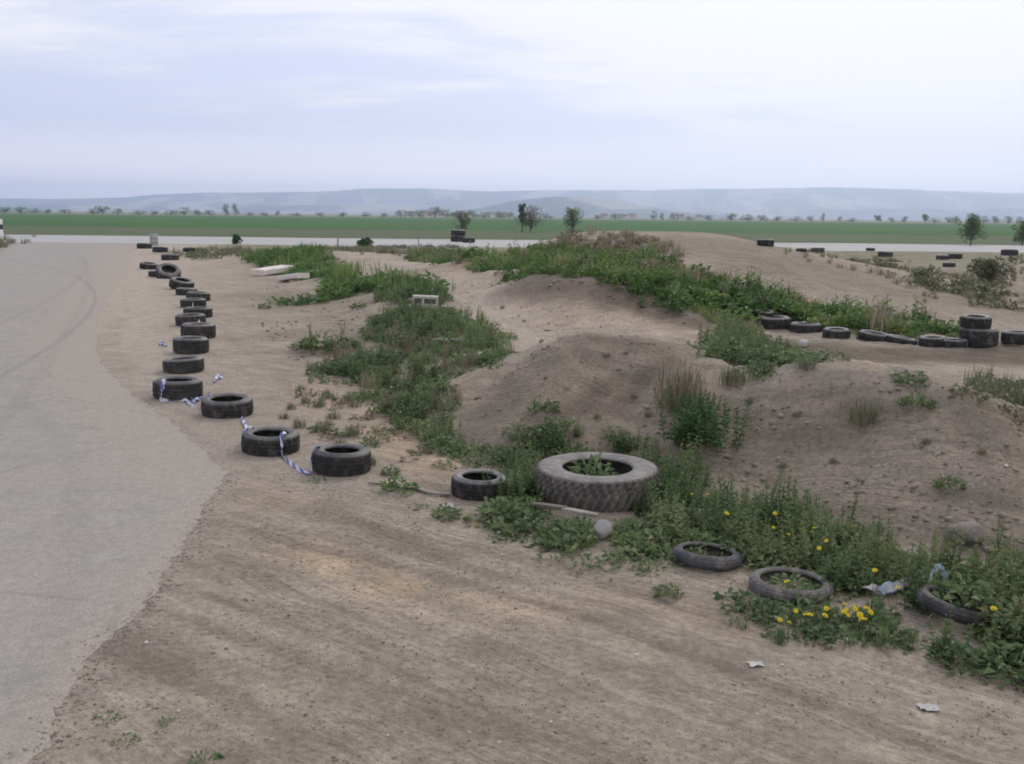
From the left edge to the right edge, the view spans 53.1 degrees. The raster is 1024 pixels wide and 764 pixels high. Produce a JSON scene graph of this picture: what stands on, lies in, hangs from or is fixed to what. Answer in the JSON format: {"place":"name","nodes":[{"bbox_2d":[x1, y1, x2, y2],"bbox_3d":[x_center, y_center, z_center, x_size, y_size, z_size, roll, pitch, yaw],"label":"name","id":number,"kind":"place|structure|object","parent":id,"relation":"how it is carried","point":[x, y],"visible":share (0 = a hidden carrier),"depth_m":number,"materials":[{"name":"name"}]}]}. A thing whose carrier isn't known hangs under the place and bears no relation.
{"place":"outdoors","nodes":[
{"label":"outdoors","id":0,"kind":"place"},
{"bbox_2d":[149,234,157,245],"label":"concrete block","id":1,"kind":"object","parent":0,"point":[153,239],"visible":0.98,"depth_m":82.60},
{"bbox_2d":[238,241,455,305],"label":"bank grass","id":2,"kind":"structure","parent":0,"point":[333,286],"depth_m":35.14,"materials":[{"name":"green plant"}]},
{"bbox_2d":[0,214,1019,235],"bbox_3d":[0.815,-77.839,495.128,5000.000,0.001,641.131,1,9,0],"label":"crop field","id":3,"kind":"structure","parent":0,"point":[474,224],"depth_m":295.67,"materials":[{"name":"plant"}]},
{"bbox_2d":[0,211,1023,763],"bbox_3d":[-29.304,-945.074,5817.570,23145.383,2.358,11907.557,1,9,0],"label":"ground","id":4,"kind":"structure","parent":0,"point":[692,647],"depth_m":8.08,"materials":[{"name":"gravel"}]},
{"bbox_2d":[0,242,229,763],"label":"asphalt lot","id":5,"kind":"structure","parent":4,"relation":"on","point":[106,479],"depth_m":10.19,"materials":[{"name":"asphalt"}]},
{"bbox_2d":[139,262,157,269],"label":"car tyre","id":6,"kind":"object","parent":4,"relation":"on","point":[148,265],"visible":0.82,"depth_m":48.83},
{"bbox_2d":[156,263,180,278],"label":"car tyre","id":7,"kind":"object","parent":4,"relation":"on","point":[166,270],"visible":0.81,"depth_m":43.10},
{"bbox_2d":[161,254,178,259],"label":"car tyre","id":8,"kind":"object","parent":4,"relation":"on","point":[169,256],"visible":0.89,"depth_m":57.75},
{"bbox_2d":[152,376,202,400],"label":"car tyre","id":9,"kind":"object","parent":4,"relation":"on","point":[176,388],"visible":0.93,"depth_m":14.87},
{"bbox_2d":[159,378,211,404],"bbox_3d":[-4.626,0.180,14.464,0.639,0.340,1.428,-3,10,-22],"label":"barrier tape","id":10,"kind":"object","parent":9,"relation":"attached to","point":[162,383],"visible":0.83,"depth_m":14.79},
{"bbox_2d":[169,277,194,288],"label":"car tyre","id":11,"kind":"object","parent":4,"relation":"on","point":[177,282],"visible":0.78,"depth_m":36.51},
{"bbox_2d":[162,355,204,373],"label":"car tyre","id":12,"kind":"object","parent":4,"relation":"on","point":[184,364],"visible":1,"depth_m":17.38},
{"bbox_2d":[175,287,196,294],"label":"car tyre","id":13,"kind":"object","parent":4,"relation":"on","point":[182,291],"visible":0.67,"depth_m":33.65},
{"bbox_2d":[172,336,208,353],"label":"car tyre","id":14,"kind":"object","parent":4,"relation":"on","point":[190,344],"visible":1,"depth_m":19.68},
{"bbox_2d":[175,313,205,325],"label":"car tyre","id":15,"kind":"object","parent":4,"relation":"on","point":[181,319],"visible":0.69,"depth_m":24.60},
{"bbox_2d":[180,298,206,307],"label":"car tyre","id":16,"kind":"object","parent":4,"relation":"on","point":[186,302],"visible":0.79,"depth_m":29.48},
{"bbox_2d":[180,322,215,337],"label":"car tyre","id":17,"kind":"object","parent":4,"relation":"on","point":[206,329],"visible":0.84,"depth_m":22.10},
{"bbox_2d":[183,306,212,317],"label":"car tyre","id":18,"kind":"object","parent":4,"relation":"on","point":[207,311],"visible":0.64,"depth_m":26.51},
{"bbox_2d":[186,291,210,300],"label":"car tyre","id":19,"kind":"object","parent":4,"relation":"on","point":[199,294],"visible":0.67,"depth_m":31.86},
{"bbox_2d":[187,750,224,763],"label":"green sprig","id":20,"kind":"object","parent":4,"relation":"on","point":[214,758],"visible":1,"depth_m":5.14,"materials":[{"name":"green plant"}]},
{"bbox_2d":[201,393,253,418],"bbox_3d":[-3.857,0.330,13.873,0.707,0.252,0.674,9,14,33],"label":"car tyre","id":21,"kind":"object","parent":4,"relation":"on","point":[226,405],"visible":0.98,"depth_m":13.64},
{"bbox_2d":[241,426,299,456],"bbox_3d":[-2.782,0.692,11.806,0.661,0.248,0.662,4,10,5],"label":"car tyre","id":22,"kind":"object","parent":4,"relation":"on","point":[262,441],"visible":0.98,"depth_m":11.58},
{"bbox_2d":[250,265,293,275],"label":"board","id":23,"kind":"object","parent":4,"relation":"on","point":[269,270],"visible":0.88,"depth_m":46.26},
{"bbox_2d":[277,273,309,280],"bbox_3d":[-8.622,-4.124,40.234,0.539,0.200,5.034,-3,5,-21],"label":"board","id":24,"kind":"object","parent":4,"relation":"on","point":[294,276],"visible":1,"depth_m":38.72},
{"bbox_2d":[288,417,309,428],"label":"grass tuft","id":25,"kind":"object","parent":4,"relation":"on","point":[296,423],"visible":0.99,"depth_m":13.03,"materials":[{"name":"green plant"}]},
{"bbox_2d":[287,340,316,350],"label":"leafy weed","id":26,"kind":"object","parent":4,"relation":"on","point":[295,346],"visible":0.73,"depth_m":20.01,"materials":[{"name":"green plant"}]},
{"bbox_2d":[297,331,338,352],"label":"leafy weed","id":27,"kind":"object","parent":4,"relation":"on","point":[303,342],"visible":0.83,"depth_m":19.85,"materials":[{"name":"green plant"}]},
{"bbox_2d":[310,419,334,433],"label":"grass tuft","id":28,"kind":"object","parent":4,"relation":"on","point":[324,428],"visible":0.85,"depth_m":12.79,"materials":[{"name":"green plant"}]},
{"bbox_2d":[322,334,357,351],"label":"leafy weed","id":29,"kind":"object","parent":4,"relation":"on","point":[329,347],"visible":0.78,"depth_m":19.70,"materials":[{"name":"green plant"}]},
{"bbox_2d":[312,443,371,476],"bbox_3d":[-1.814,0.833,10.908,0.629,0.261,0.631,-6,12,-43],"label":"car tyre","id":30,"kind":"object","parent":4,"relation":"on","point":[340,460],"visible":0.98,"depth_m":10.68,"materials":[{"name":"rubber"}]},
{"bbox_2d":[280,431,319,473],"bbox_3d":[-2.359,0.756,11.184,0.211,0.301,1.113,-5,11,-33],"label":"barrier tape","id":31,"kind":"object","parent":30,"relation":"attached to","point":[292,464],"visible":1,"depth_m":11.02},
{"bbox_2d":[342,422,362,437],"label":"grass tuft","id":32,"kind":"object","parent":4,"relation":"on","point":[353,430],"visible":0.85,"depth_m":12.70,"materials":[{"name":"green plant"}]},
{"bbox_2d":[357,237,373,246],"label":"shrub","id":33,"kind":"object","parent":4,"relation":"on","point":[366,241],"visible":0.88,"depth_m":85.92,"materials":[{"name":"green plant"}]},
{"bbox_2d":[379,464,401,476],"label":"leafy weed","id":34,"kind":"object","parent":4,"relation":"on","point":[395,471],"visible":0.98,"depth_m":10.76,"materials":[{"name":"green plant"}]},
{"bbox_2d":[379,475,419,494],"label":"yellow green weed","id":35,"kind":"object","parent":4,"relation":"on","point":[384,485],"visible":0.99,"depth_m":10.12,"materials":[{"name":"green plant"}]},
{"bbox_2d":[368,482,448,496],"bbox_3d":[-1.035,1.060,10.136,0.963,0.019,0.069,6,11,29],"label":"rope","id":36,"kind":"object","parent":4,"relation":"on","point":[421,491],"visible":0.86,"depth_m":10.08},
{"bbox_2d":[305,267,517,455],"bbox_3d":[-1.829,-1.335,21.597,3.769,1.184,20.473,0,9,-3],"label":"weed cover","id":37,"kind":"object","parent":4,"relation":"on","point":[432,320],"visible":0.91,"depth_m":16.96,"materials":[{"name":"green plant"}]},
{"bbox_2d":[412,295,437,306],"bbox_3d":[-2.093,-1.961,24.713,0.620,0.240,0.260,2,12,-3],"label":"concrete block","id":38,"kind":"object","parent":4,"relation":"on","point":[424,300],"depth_m":24.62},
{"bbox_2d":[430,502,462,521],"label":"leafy weed","id":39,"kind":"object","parent":4,"relation":"on","point":[450,511],"visible":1,"depth_m":9.25,"materials":[{"name":"green plant"}]},
{"bbox_2d":[451,236,464,241],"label":"car tyre","id":40,"kind":"object","parent":4,"relation":"on","point":[456,238],"visible":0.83,"depth_m":103.46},
{"bbox_2d":[451,229,465,235],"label":"car tyre","id":41,"kind":"object","parent":40,"relation":"on","point":[458,232],"visible":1,"depth_m":103.45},
{"bbox_2d":[451,469,505,500],"bbox_3d":[-0.319,1.012,10.065,0.564,0.213,0.558,-2,11,-24],"label":"car tyre","id":42,"kind":"object","parent":4,"relation":"on","point":[468,484],"visible":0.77,"depth_m":9.86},
{"bbox_2d":[474,496,526,524],"bbox_3d":[-0.106,1.145,9.229,0.472,0.232,0.539,3,10,14],"label":"leafy weed","id":43,"kind":"object","parent":4,"relation":"on","point":[518,507],"visible":0.69,"depth_m":9.22,"materials":[{"name":"green plant"}]},
{"bbox_2d":[481,469,534,501],"bbox_3d":[-0.023,0.979,9.943,0.570,0.318,0.492,2,7,29],"label":"leafy bush","id":44,"kind":"object","parent":4,"relation":"on","point":[529,485],"visible":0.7,"depth_m":9.84,"materials":[{"name":"green plant"}]},
{"bbox_2d":[0,233,1023,425],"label":"scrub cover","id":45,"kind":"object","parent":4,"relation":"on","point":[1010,391],"visible":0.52,"depth_m":29.03,"materials":[{"name":"green plant"}]},
{"bbox_2d":[3,226,1023,244],"bbox_3d":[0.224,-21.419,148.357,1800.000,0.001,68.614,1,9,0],"label":"grass verge","id":46,"kind":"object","parent":4,"relation":"on","point":[477,234],"depth_m":141.77,"materials":[{"name":"plant"}]},
{"bbox_2d":[450,210,471,229],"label":"shrub","id":47,"kind":"object","parent":46,"relation":"on","point":[462,224],"visible":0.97,"depth_m":128.26,"materials":[{"name":"green plant"}]},
{"bbox_2d":[518,203,527,231],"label":"poplar","id":48,"kind":"object","parent":46,"relation":"on","point":[523,214],"visible":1,"depth_m":164.45,"materials":[{"name":"green plant"}]},
{"bbox_2d":[509,205,554,231],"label":"tree","id":49,"kind":"object","parent":46,"relation":"on","point":[529,218],"visible":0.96,"depth_m":165.20,"materials":[{"name":"green plant"}]},
{"bbox_2d":[562,207,583,229],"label":"tree","id":50,"kind":"object","parent":46,"relation":"on","point":[572,214],"visible":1,"depth_m":165.04,"materials":[{"name":"green plant"}]},
{"bbox_2d":[525,396,561,413],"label":"leafy weed","id":51,"kind":"object","parent":4,"relation":"on","point":[553,403],"visible":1,"depth_m":12.42,"materials":[{"name":"green plant"}]},
{"bbox_2d":[525,431,570,454],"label":"leafy bush","id":52,"kind":"object","parent":4,"relation":"on","point":[554,443],"visible":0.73,"depth_m":11.70,"materials":[{"name":"green plant"}]},
{"bbox_2d":[431,415,718,514],"bbox_3d":[0.602,0.797,10.768,2.976,0.632,3.128,1,9,0],"label":"weed cover","id":53,"kind":"object","parent":4,"relation":"on","point":[525,456],"visible":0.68,"depth_m":11.27,"materials":[{"name":"green plant"}]},
{"bbox_2d":[534,452,660,512],"bbox_3d":[0.833,0.970,10.027,1.246,0.334,1.184,1,11,0],"label":"tractor tyre","id":54,"kind":"object","parent":4,"relation":"on","point":[557,481],"visible":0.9,"depth_m":9.60,"materials":[{"name":"rubber"}]},
{"bbox_2d":[567,454,617,475],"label":"leafy weed","id":55,"kind":"object","parent":54,"relation":"in","point":[587,468],"visible":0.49,"depth_m":10.01,"materials":[{"name":"green plant"}]},
{"bbox_2d":[594,519,611,539],"bbox_3d":[0.775,1.249,8.645,0.156,0.168,0.121,-4,10,-26],"label":"stone","id":56,"kind":"object","parent":4,"relation":"on","point":[603,528],"visible":0.97,"depth_m":8.62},
{"bbox_2d":[543,225,687,257],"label":"dry weeds","id":57,"kind":"object","parent":4,"relation":"on","point":[662,247],"visible":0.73,"depth_m":33.53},
{"bbox_2d":[610,428,647,453],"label":"leafy bush","id":58,"kind":"object","parent":4,"relation":"on","point":[616,446],"visible":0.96,"depth_m":11.68,"materials":[{"name":"green plant"}]},
{"bbox_2d":[633,497,663,517],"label":"leafy bush","id":59,"kind":"object","parent":4,"relation":"on","point":[636,509],"visible":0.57,"depth_m":9.42,"materials":[{"name":"green plant"}]},
{"bbox_2d":[294,234,1023,643],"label":"dry weeds","id":60,"kind":"object","parent":4,"relation":"on","point":[880,312],"visible":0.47,"depth_m":18.51,"materials":[{"name":"plant"}]},
{"bbox_2d":[640,384,688,409],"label":"dry grass clump","id":61,"kind":"object","parent":4,"relation":"on","point":[666,401],"visible":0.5,"depth_m":12.28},
{"bbox_2d":[651,582,684,598],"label":"leafy weed","id":62,"kind":"object","parent":4,"relation":"on","point":[659,590],"visible":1,"depth_m":7.40,"materials":[{"name":"green plant"}]},
{"bbox_2d":[642,468,704,509],"bbox_3d":[1.443,1.023,9.693,0.680,0.379,0.587,-3,10,-32],"label":"leafy bush","id":63,"kind":"object","parent":4,"relation":"on","point":[662,487],"visible":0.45,"depth_m":9.65,"materials":[{"name":"green plant"}]},
{"bbox_2d":[404,234,961,338],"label":"bank grass","id":64,"kind":"structure","parent":4,"relation":"on","point":[686,290],"depth_m":23.89,"materials":[{"name":"green plant"}]},
{"bbox_2d":[647,354,718,408],"bbox_3d":[2.061,-0.054,12.300,0.982,0.499,1.087,8,14,20],"label":"dry grass clump","id":65,"kind":"object","parent":4,"relation":"on","point":[682,384],"visible":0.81,"depth_m":12.30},
{"bbox_2d":[667,385,721,422],"bbox_3d":[2.109,0.232,11.966,0.587,0.379,0.680,-6,15,-32],"label":"leafy bush","id":66,"kind":"object","parent":4,"relation":"on","point":[700,399],"visible":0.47,"depth_m":11.91,"materials":[{"name":"green plant"}]},
{"bbox_2d":[685,546,709,555],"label":"leafy weed","id":67,"kind":"object","parent":4,"relation":"on","point":[697,552],"visible":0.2,"depth_m":8.16,"materials":[{"name":"green plant"}]},
{"bbox_2d":[655,390,751,452],"bbox_3d":[2.116,0.419,11.303,0.946,0.611,1.096,3,5,-4],"label":"leafy bush","id":68,"kind":"object","parent":4,"relation":"on","point":[699,428],"visible":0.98,"depth_m":11.36,"materials":[{"name":"green plant"}]},
{"bbox_2d":[672,542,741,570],"bbox_3d":[1.547,1.380,8.122,0.546,0.114,0.539,5,6,-1],"label":"motorcycle tyre","id":69,"kind":"object","parent":4,"relation":"on","point":[704,562],"visible":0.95,"depth_m":7.95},
{"bbox_2d":[513,519,926,654],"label":"grass","id":70,"kind":"structure","parent":4,"relation":"on","point":[889,623],"depth_m":6.94,"materials":[{"name":"green plant"}]},
{"bbox_2d":[715,361,754,388],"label":"grass tuft","id":71,"kind":"object","parent":4,"relation":"on","point":[729,379],"visible":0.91,"depth_m":12.37,"materials":[{"name":"green plant"}]},
{"bbox_2d":[462,465,1023,691],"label":"weed cover","id":72,"kind":"object","parent":4,"relation":"on","point":[854,556],"visible":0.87,"depth_m":8.14,"materials":[{"name":"green plant"}]},
{"bbox_2d":[531,502,566,510],"bbox_3d":[0.336,1.129,9.302,0.337,0.035,0.076,4,10,28],"label":"plank","id":73,"kind":"object","parent":72,"relation":"on","point":[548,506],"visible":1,"depth_m":9.28,"materials":[{"name":"grey wood"}]},
{"bbox_2d":[562,507,598,517],"bbox_3d":[0.610,1.165,9.174,0.324,0.030,0.076,9,11,18],"label":"plank","id":74,"kind":"object","parent":72,"relation":"on","point":[581,512],"visible":1,"depth_m":9.15,"materials":[{"name":"grey wood"}]},
{"bbox_2d":[928,564,947,584],"bbox_3d":[3.014,1.404,7.334,0.276,0.153,0.094,-6,11,-34],"label":"plastic strip","id":75,"kind":"object","parent":72,"relation":"on","point":[944,574],"visible":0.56,"depth_m":7.40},
{"bbox_2d":[916,585,991,626],"bbox_3d":[3.019,1.520,6.974,0.515,0.106,0.500,13,10,-2],"label":"motorcycle tyre","id":76,"kind":"object","parent":72,"relation":"on","point":[927,599],"visible":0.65,"depth_m":6.81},
{"bbox_2d":[929,571,1010,616],"bbox_3d":[3.093,1.425,6.938,0.541,0.244,0.470,2,9,10],"label":"leafy weed","id":77,"kind":"object","parent":76,"relation":"on","point":[986,587],"visible":0.88,"depth_m":6.92,"materials":[{"name":"green plant"}]},
{"bbox_2d":[978,594,1023,636],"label":"leafy weed","id":78,"kind":"object","parent":72,"relation":"on","point":[1015,598],"visible":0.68,"depth_m":6.68,"materials":[{"name":"green plant"}]},
{"bbox_2d":[753,308,774,317],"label":"car tyre","id":79,"kind":"object","parent":4,"relation":"on","point":[770,314],"visible":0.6,"depth_m":22.66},
{"bbox_2d":[757,239,773,246],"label":"car tyre","id":80,"kind":"object","parent":4,"relation":"on","point":[766,242],"visible":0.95,"depth_m":32.78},
{"bbox_2d":[686,304,851,379],"bbox_3d":[3.943,-0.692,16.629,2.265,1.126,9.453,2,9,8],"label":"weed cover","id":81,"kind":"object","parent":4,"relation":"on","point":[742,341],"visible":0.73,"depth_m":13.58,"materials":[{"name":"green plant"}]},
{"bbox_2d":[758,315,790,329],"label":"car tyre","id":82,"kind":"object","parent":4,"relation":"on","point":[782,322],"visible":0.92,"depth_m":22.18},
{"bbox_2d":[748,567,833,604],"bbox_3d":[2.053,1.500,7.543,0.609,0.112,0.612,8,10,32],"label":"motorcycle tyre","id":83,"kind":"object","parent":4,"relation":"on","point":[756,581],"visible":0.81,"depth_m":7.41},
{"bbox_2d":[768,572,815,590],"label":"leafy weed","id":84,"kind":"object","parent":4,"relation":"on","point":[801,580],"visible":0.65,"depth_m":7.57,"materials":[{"name":"green plant"}]},
{"bbox_2d":[789,321,822,332],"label":"car tyre","id":85,"kind":"object","parent":4,"relation":"on","point":[803,327],"visible":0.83,"depth_m":21.87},
{"bbox_2d":[795,356,816,370],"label":"grass tuft","id":86,"kind":"object","parent":4,"relation":"on","point":[804,365],"visible":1,"depth_m":11.94,"materials":[{"name":"green plant"}]},
{"bbox_2d":[822,327,850,338],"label":"car tyre","id":87,"kind":"object","parent":4,"relation":"on","point":[836,332],"visible":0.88,"depth_m":20.72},
{"bbox_2d":[841,494,858,527],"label":"tall weed","id":88,"kind":"object","parent":4,"relation":"on","point":[853,508],"visible":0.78,"depth_m":8.88,"materials":[{"name":"green plant"}]},
{"bbox_2d":[839,396,887,430],"bbox_3d":[3.715,0.293,10.613,0.520,0.306,0.530,-5,14,-24],"label":"grass tuft","id":89,"kind":"object","parent":4,"relation":"on","point":[859,420],"visible":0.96,"depth_m":10.59,"materials":[{"name":"green plant"}]},
{"bbox_2d":[856,329,888,341],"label":"car tyre","id":90,"kind":"object","parent":4,"relation":"on","point":[869,335],"visible":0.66,"depth_m":20.32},
{"bbox_2d":[861,573,919,593],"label":"plastic litter","id":91,"kind":"object","parent":4,"relation":"on","point":[889,588],"visible":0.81,"depth_m":7.40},
{"bbox_2d":[885,334,917,344],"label":"car tyre","id":92,"kind":"object","parent":4,"relation":"on","point":[894,338],"visible":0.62,"depth_m":20.01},
{"bbox_2d":[891,370,927,387],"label":"leafy weed","id":93,"kind":"object","parent":4,"relation":"on","point":[902,378],"visible":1,"depth_m":10.89,"materials":[{"name":"green plant"}]},
{"bbox_2d":[896,390,937,409],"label":"leafy weed","id":94,"kind":"object","parent":4,"relation":"on","point":[922,400],"visible":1,"depth_m":10.43,"materials":[{"name":"green plant"}]},
{"bbox_2d":[916,702,940,710],"bbox_3d":[2.343,1.823,5.760,0.120,0.020,0.093,1,9,0],"label":"plastic scrap","id":95,"kind":"object","parent":4,"relation":"on","point":[929,707],"visible":1,"depth_m":5.76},
{"bbox_2d":[918,335,947,346],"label":"car tyre","id":96,"kind":"object","parent":4,"relation":"on","point":[930,341],"visible":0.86,"depth_m":19.76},
{"bbox_2d":[929,473,966,491],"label":"leafy weed","id":97,"kind":"object","parent":4,"relation":"on","point":[937,482],"visible":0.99,"depth_m":9.17,"materials":[{"name":"green plant"}]},
{"bbox_2d":[942,338,967,347],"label":"car tyre","id":98,"kind":"object","parent":4,"relation":"on","point":[955,343],"visible":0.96,"depth_m":19.53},
{"bbox_2d":[944,521,983,544],"bbox_3d":[3.775,1.282,8.565,0.299,0.229,0.272,-8,2,1],"label":"boulder","id":99,"kind":"object","parent":4,"relation":"on","point":[972,529],"visible":0.75,"depth_m":8.48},
{"bbox_2d":[959,327,998,346],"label":"car tyre","id":100,"kind":"object","parent":4,"relation":"on","point":[982,337],"visible":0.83,"depth_m":19.54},
{"bbox_2d":[960,314,991,328],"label":"car tyre","id":101,"kind":"object","parent":100,"relation":"on","point":[974,321],"visible":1,"depth_m":19.59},
{"bbox_2d":[966,255,1017,283],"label":"shrub","id":102,"kind":"object","parent":4,"relation":"on","point":[987,269],"visible":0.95,"depth_m":31.02,"materials":[{"name":"green plant"}]},
{"bbox_2d":[990,518,1005,554],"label":"tall weed","id":103,"kind":"object","parent":4,"relation":"on","point":[998,543],"visible":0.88,"depth_m":8.31,"materials":[{"name":"green plant"}]},
{"bbox_2d":[1000,249,1018,255],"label":"car tyre","id":104,"kind":"object","parent":4,"relation":"on","point":[1011,252],"visible":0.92,"depth_m":80.08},
{"bbox_2d":[1001,330,1023,344],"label":"car tyre","id":105,"kind":"object","parent":4,"relation":"on","point":[1016,337],"visible":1,"depth_m":19.53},
{"bbox_2d":[0,187,1023,209],"bbox_3d":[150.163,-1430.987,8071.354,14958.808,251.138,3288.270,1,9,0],"label":"hills","id":106,"kind":"structure","parent":0,"point":[827,198],"depth_m":7331.38,"materials":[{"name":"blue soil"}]},
{"bbox_2d":[0,204,1023,220],"bbox_3d":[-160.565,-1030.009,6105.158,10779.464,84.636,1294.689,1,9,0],"label":"hills","id":107,"kind":"structure","parent":0,"point":[860,214],"depth_m":5806.77,"materials":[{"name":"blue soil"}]},
{"bbox_2d":[0,235,1023,252],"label":"road","id":108,"kind":"structure","parent":0,"point":[438,242],"depth_m":100.05,"materials":[{"name":"asphalt"}]},
{"bbox_2d":[955,213,988,244],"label":"tree","id":109,"kind":"object","parent":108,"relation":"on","point":[973,226],"visible":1,"depth_m":110.43,"materials":[{"name":"green plant"}]},
{"bbox_2d":[1010,221,1023,244],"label":"tree","id":110,"kind":"object","parent":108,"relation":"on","point":[1020,234],"visible":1,"depth_m":113.27,"materials":[{"name":"green plant"}]},
{"bbox_2d":[0,0,1023,198],"label":"sky","id":111,"kind":"structure","parent":0,"point":[99,98],"materials":[{"name":"white"}]},
{"bbox_2d":[447,196,733,217],"bbox_3d":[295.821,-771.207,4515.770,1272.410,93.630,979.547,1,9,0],"label":"hills","id":112,"kind":"structure","parent":0,"point":[557,206],"depth_m":4307.64,"materials":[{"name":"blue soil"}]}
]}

